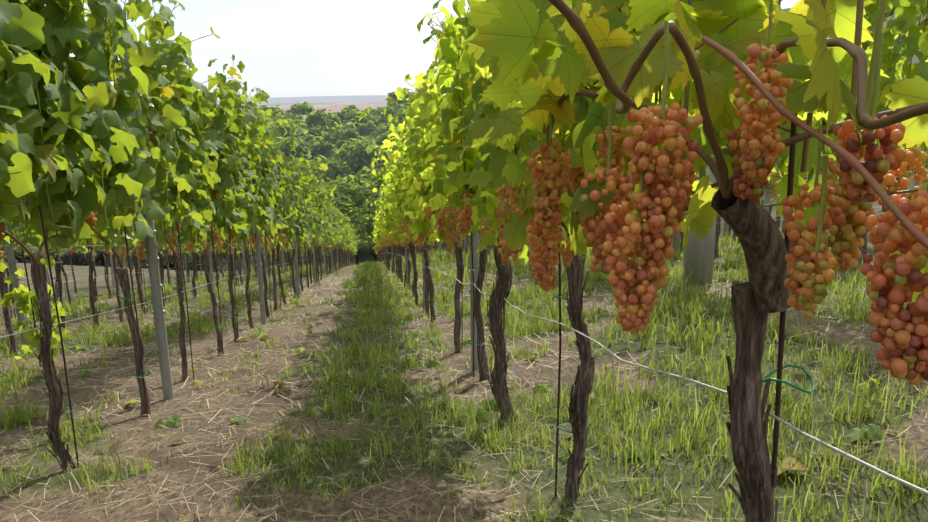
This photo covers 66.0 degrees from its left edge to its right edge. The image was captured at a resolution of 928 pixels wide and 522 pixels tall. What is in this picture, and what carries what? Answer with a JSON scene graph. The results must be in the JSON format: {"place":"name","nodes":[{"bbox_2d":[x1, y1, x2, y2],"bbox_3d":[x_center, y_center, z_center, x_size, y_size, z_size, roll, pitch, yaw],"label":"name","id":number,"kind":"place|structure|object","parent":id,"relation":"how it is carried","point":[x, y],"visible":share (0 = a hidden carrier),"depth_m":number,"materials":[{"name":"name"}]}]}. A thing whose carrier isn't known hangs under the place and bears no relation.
{"place":"outdoors","nodes":[
{"label":"outdoors","id":0,"kind":"place"},
{"bbox_2d":[45,0,799,99],"label":"sky","id":1,"kind":"structure","parent":0,"point":[286,48],"materials":[{"name":"white"}]},
{"bbox_2d":[0,2,927,521],"bbox_3d":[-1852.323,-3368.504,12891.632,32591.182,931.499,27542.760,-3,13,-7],"label":"terrain","id":2,"kind":"structure","parent":0,"point":[264,410],"depth_m":3.28,"materials":[{"name":"brown soil"}]},
{"bbox_2d":[14,244,50,263],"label":"tree","id":3,"kind":"object","parent":2,"relation":"on","point":[20,260],"depth_m":87.38,"materials":[{"name":"green plant"}]},
{"bbox_2d":[0,245,90,264],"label":"tree","id":4,"kind":"object","parent":2,"relation":"on","point":[27,260],"visible":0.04,"depth_m":96.05,"materials":[{"name":"green plant"}]},
{"bbox_2d":[53,250,120,266],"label":"tree","id":5,"kind":"object","parent":2,"relation":"on","point":[80,258],"depth_m":101.48,"materials":[{"name":"green plant"}]},
{"bbox_2d":[70,243,105,265],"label":"tree","id":6,"kind":"object","parent":2,"relation":"on","point":[75,262],"depth_m":90.54,"materials":[{"name":"green plant"}]},
{"bbox_2d":[91,253,101,266],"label":"tree","id":7,"kind":"object","parent":2,"relation":"on","point":[99,263],"visible":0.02,"depth_m":107.95,"materials":[{"name":"green plant"}]},
{"bbox_2d":[102,247,114,266],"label":"tree","id":8,"kind":"object","parent":2,"relation":"on","point":[108,256],"depth_m":74.62,"materials":[{"name":"green plant"}]},
{"bbox_2d":[116,247,200,269],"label":"tree","id":9,"kind":"object","parent":2,"relation":"on","point":[170,260],"visible":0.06,"depth_m":86.33,"materials":[{"name":"green plant"}]},
{"bbox_2d":[165,260,192,269],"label":"tree","id":10,"kind":"object","parent":2,"relation":"on","point":[189,267],"depth_m":103.68,"materials":[{"name":"green plant"}]},
{"bbox_2d":[196,252,200,270],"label":"tree","id":11,"kind":"object","parent":2,"relation":"on","point":[197,257],"depth_m":70.58,"materials":[{"name":"green plant"}]},
{"bbox_2d":[188,251,251,270],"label":"tree","id":12,"kind":"object","parent":2,"relation":"on","point":[213,262],"visible":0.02,"depth_m":102.45,"materials":[{"name":"green plant"}]},
{"bbox_2d":[212,252,288,271],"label":"tree","id":13,"kind":"object","parent":2,"relation":"on","point":[223,265],"visible":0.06,"depth_m":100.39,"materials":[{"name":"green plant"}]},
{"bbox_2d":[250,127,284,140],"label":"tree","id":14,"kind":"object","parent":2,"relation":"on","point":[280,134],"depth_m":295.24,"materials":[{"name":"green plant"}]},
{"bbox_2d":[257,113,291,124],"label":"tree","id":15,"kind":"object","parent":2,"relation":"on","point":[276,118],"visible":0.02,"depth_m":337.70,"materials":[{"name":"green plant"}]},
{"bbox_2d":[255,105,293,121],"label":"tree","id":16,"kind":"object","parent":2,"relation":"on","point":[262,107],"visible":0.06,"depth_m":381.06,"materials":[{"name":"green plant"}]},
{"bbox_2d":[268,106,283,115],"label":"tree","id":17,"kind":"object","parent":2,"relation":"on","point":[276,109],"depth_m":397.99,"materials":[{"name":"green plant"}]},
{"bbox_2d":[268,123,297,137],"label":"tree","id":18,"kind":"object","parent":2,"relation":"on","point":[287,128],"visible":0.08,"depth_m":315.56,"materials":[{"name":"green plant"}]},
{"bbox_2d":[272,136,311,156],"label":"tree","id":19,"kind":"object","parent":2,"relation":"on","point":[282,143],"visible":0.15,"depth_m":251.25,"materials":[{"name":"green plant"}]},
{"bbox_2d":[281,113,303,121],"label":"tree","id":20,"kind":"object","parent":2,"relation":"on","point":[294,116],"visible":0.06,"depth_m":382.25,"materials":[{"name":"green plant"}]},
{"bbox_2d":[282,115,306,130],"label":"tree","id":21,"kind":"object","parent":2,"relation":"on","point":[297,121],"depth_m":344.27,"materials":[{"name":"green plant"}]},
{"bbox_2d":[289,122,301,130],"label":"tree","id":22,"kind":"object","parent":2,"relation":"on","point":[298,126],"depth_m":337.49,"materials":[{"name":"green plant"}]},
{"bbox_2d":[282,140,311,162],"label":"tree","id":23,"kind":"object","parent":2,"relation":"on","point":[299,154],"visible":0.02,"depth_m":254.89,"materials":[{"name":"green plant"}]},
{"bbox_2d":[279,101,315,114],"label":"tree","id":24,"kind":"object","parent":2,"relation":"on","point":[301,109],"visible":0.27,"depth_m":397.38,"materials":[{"name":"green plant"}]},
{"bbox_2d":[285,125,321,137],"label":"tree","id":25,"kind":"object","parent":2,"relation":"on","point":[310,131],"visible":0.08,"depth_m":309.95,"materials":[{"name":"green plant"}]},
{"bbox_2d":[293,131,328,159],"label":"tree","id":26,"kind":"object","parent":2,"relation":"on","point":[306,135],"visible":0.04,"depth_m":295.44,"materials":[{"name":"green plant"}]},
{"bbox_2d":[270,250,372,265],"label":"tree","id":27,"kind":"object","parent":2,"relation":"on","point":[360,259],"depth_m":95.50,"materials":[{"name":"green plant"}]},
{"bbox_2d":[305,109,343,143],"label":"tree","id":28,"kind":"object","parent":2,"relation":"on","point":[320,119],"visible":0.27,"depth_m":324.45,"materials":[{"name":"green plant"}]},
{"bbox_2d":[307,139,343,166],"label":"tree","id":29,"kind":"object","parent":2,"relation":"on","point":[324,148],"visible":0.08,"depth_m":276.76,"materials":[{"name":"green plant"}]},
{"bbox_2d":[300,138,382,185],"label":"tree","id":30,"kind":"object","parent":2,"relation":"on","point":[356,152],"visible":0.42,"depth_m":238.99,"materials":[{"name":"green plant"}]},
{"bbox_2d":[335,137,361,148],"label":"tree","id":31,"kind":"object","parent":2,"relation":"on","point":[338,144],"visible":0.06,"depth_m":301.73,"materials":[{"name":"green plant"}]},
{"bbox_2d":[324,109,373,136],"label":"tree","id":32,"kind":"object","parent":2,"relation":"on","point":[351,118],"visible":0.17,"depth_m":355.55,"materials":[{"name":"green plant"}]},
{"bbox_2d":[320,174,386,256],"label":"tree","id":33,"kind":"object","parent":2,"relation":"on","point":[344,200],"visible":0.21,"depth_m":72.94,"materials":[{"name":"green plant"}]},
{"bbox_2d":[333,125,375,144],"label":"tree","id":34,"kind":"object","parent":2,"relation":"on","point":[349,132],"visible":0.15,"depth_m":307.32,"materials":[{"name":"green plant"}]},
{"bbox_2d":[335,163,384,182],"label":"tree","id":35,"kind":"object","parent":2,"relation":"on","point":[365,168],"visible":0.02,"depth_m":246.05,"materials":[{"name":"green plant"}]},
{"bbox_2d":[341,105,380,117],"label":"tree","id":36,"kind":"object","parent":2,"relation":"on","point":[349,108],"visible":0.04,"depth_m":392.22,"materials":[{"name":"green plant"}]},
{"bbox_2d":[344,197,380,261],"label":"tree","id":37,"kind":"object","parent":2,"relation":"on","point":[354,215],"visible":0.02,"depth_m":70.54,"materials":[{"name":"green plant"}]},
{"bbox_2d":[352,223,374,264],"bbox_3d":[-9.865,-1.232,65.446,4.036,4.752,4.599,-8,15,-27],"label":"tree","id":38,"kind":"object","parent":2,"relation":"on","point":[365,244],"visible":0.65,"depth_m":64.84,"materials":[{"name":"green plant"}]},
{"bbox_2d":[342,251,390,262],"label":"tree","id":39,"kind":"object","parent":2,"relation":"on","point":[369,258],"depth_m":92.73,"materials":[{"name":"green plant"}]},
{"bbox_2d":[357,122,377,139],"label":"tree","id":40,"kind":"object","parent":2,"relation":"on","point":[367,129],"visible":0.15,"depth_m":337.45,"materials":[{"name":"green plant"}]},
{"bbox_2d":[342,139,393,173],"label":"tree","id":41,"kind":"object","parent":2,"relation":"on","point":[361,166],"visible":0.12,"depth_m":263.65,"materials":[{"name":"green plant"}]},
{"bbox_2d":[334,162,404,254],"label":"tree","id":42,"kind":"object","parent":2,"relation":"on","point":[373,177],"visible":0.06,"depth_m":89.61,"materials":[{"name":"green plant"}]},
{"bbox_2d":[352,213,390,255],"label":"tree","id":43,"kind":"object","parent":2,"relation":"on","point":[361,220],"visible":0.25,"depth_m":66.67,"materials":[{"name":"green plant"}]},
{"bbox_2d":[362,107,380,115],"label":"tree","id":44,"kind":"object","parent":2,"relation":"on","point":[377,109],"visible":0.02,"depth_m":401.92,"materials":[{"name":"green plant"}]},
{"bbox_2d":[368,118,379,134],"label":"tree","id":45,"kind":"object","parent":2,"relation":"on","point":[375,121],"depth_m":367.02,"materials":[{"name":"green plant"}]},
{"bbox_2d":[369,133,391,145],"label":"tree","id":46,"kind":"object","parent":2,"relation":"on","point":[378,141],"depth_m":283.09,"materials":[{"name":"green plant"}]},
{"bbox_2d":[364,127,397,146],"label":"tree","id":47,"kind":"object","parent":2,"relation":"on","point":[383,136],"visible":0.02,"depth_m":281.78,"materials":[{"name":"green plant"}]},
{"bbox_2d":[367,119,396,139],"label":"tree","id":48,"kind":"object","parent":2,"relation":"on","point":[383,128],"visible":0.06,"depth_m":320.26,"materials":[{"name":"green plant"}]},
{"bbox_2d":[355,245,409,258],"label":"tree","id":49,"kind":"object","parent":2,"relation":"on","point":[366,254],"depth_m":78.70,"materials":[{"name":"green plant"}]},
{"bbox_2d":[379,89,417,122],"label":"tree","id":50,"kind":"object","parent":2,"relation":"on","point":[391,108],"visible":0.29,"depth_m":359.79,"materials":[{"name":"green plant"}]},
{"bbox_2d":[388,131,408,164],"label":"tree","id":51,"kind":"object","parent":2,"relation":"on","point":[398,148],"depth_m":253.79,"materials":[{"name":"green plant"}]},
{"bbox_2d":[392,103,418,126],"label":"tree","id":52,"kind":"object","parent":2,"relation":"on","point":[399,114],"visible":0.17,"depth_m":317.42,"materials":[{"name":"green plant"}]},
{"bbox_2d":[0,53,919,399],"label":"trellis posts","id":53,"kind":"object","parent":2,"relation":"in","point":[155,285],"depth_m":7.01,"materials":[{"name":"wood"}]},
{"bbox_2d":[0,0,927,337],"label":"trellis wires","id":54,"kind":"object","parent":53,"relation":"attached to","point":[336,254],"depth_m":4.14,"materials":[{"name":"grey metal"}]},
{"bbox_2d":[0,0,927,267],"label":"vine branches","id":55,"kind":"object","parent":54,"relation":"attached to","point":[863,81],"visible":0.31,"depth_m":0.84,"materials":[{"name":"brown plant"}]},
{"bbox_2d":[0,43,927,384],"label":"grapes","id":56,"kind":"object","parent":55,"relation":"hanging from","point":[618,237],"visible":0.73,"depth_m":0.78,"materials":[{"name":"food"}]},
{"bbox_2d":[0,0,927,521],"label":"vine leaves","id":57,"kind":"object","parent":55,"relation":"attached to","point":[40,40],"visible":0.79,"depth_m":3.74,"materials":[{"name":"green plant"}]},
{"bbox_2d":[0,59,927,377],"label":"vine leaves","id":58,"kind":"object","parent":55,"relation":"attached to","point":[320,215],"visible":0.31,"depth_m":11.55,"materials":[{"name":"green plant"}]},
{"bbox_2d":[456,0,927,302],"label":"vine leaves","id":59,"kind":"object","parent":55,"relation":"attached to","point":[538,48],"visible":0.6,"depth_m":0.99,"materials":[{"name":"green plant"}]},
{"bbox_2d":[381,252,927,494],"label":"white trellis line","id":60,"kind":"object","parent":53,"relation":"attached to","point":[906,483],"visible":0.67,"depth_m":1.07,"materials":[{"name":"white plastic"}]},
{"bbox_2d":[0,175,923,521],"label":"grapevine trunks","id":61,"kind":"object","parent":2,"relation":"on","point":[760,295],"visible":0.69,"depth_m":2.67,"materials":[{"name":"brown plant"}]},
{"bbox_2d":[0,113,925,496],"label":"support stakes","id":62,"kind":"object","parent":2,"relation":"in","point":[782,313],"visible":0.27,"depth_m":2.82,"materials":[{"name":"black metal"}]},
{"bbox_2d":[3,242,864,432],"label":"plant ties","id":63,"kind":"object","parent":62,"relation":"attached to","point":[764,379],"visible":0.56,"depth_m":2.35,"materials":[{"name":"plastic"}]},
{"bbox_2d":[0,227,927,521],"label":"grass","id":64,"kind":"structure","parent":2,"relation":"on","point":[664,311],"depth_m":3.70,"materials":[{"name":"green plant"}]},
{"bbox_2d":[876,0,895,17],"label":"tree","id":65,"kind":"object","parent":2,"relation":"on","point":[891,11],"visible":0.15,"depth_m":90.19,"materials":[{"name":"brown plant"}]},
{"bbox_2d":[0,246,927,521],"bbox_3d":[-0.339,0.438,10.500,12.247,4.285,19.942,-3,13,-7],"label":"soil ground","id":66,"kind":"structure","parent":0,"point":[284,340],"depth_m":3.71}
]}

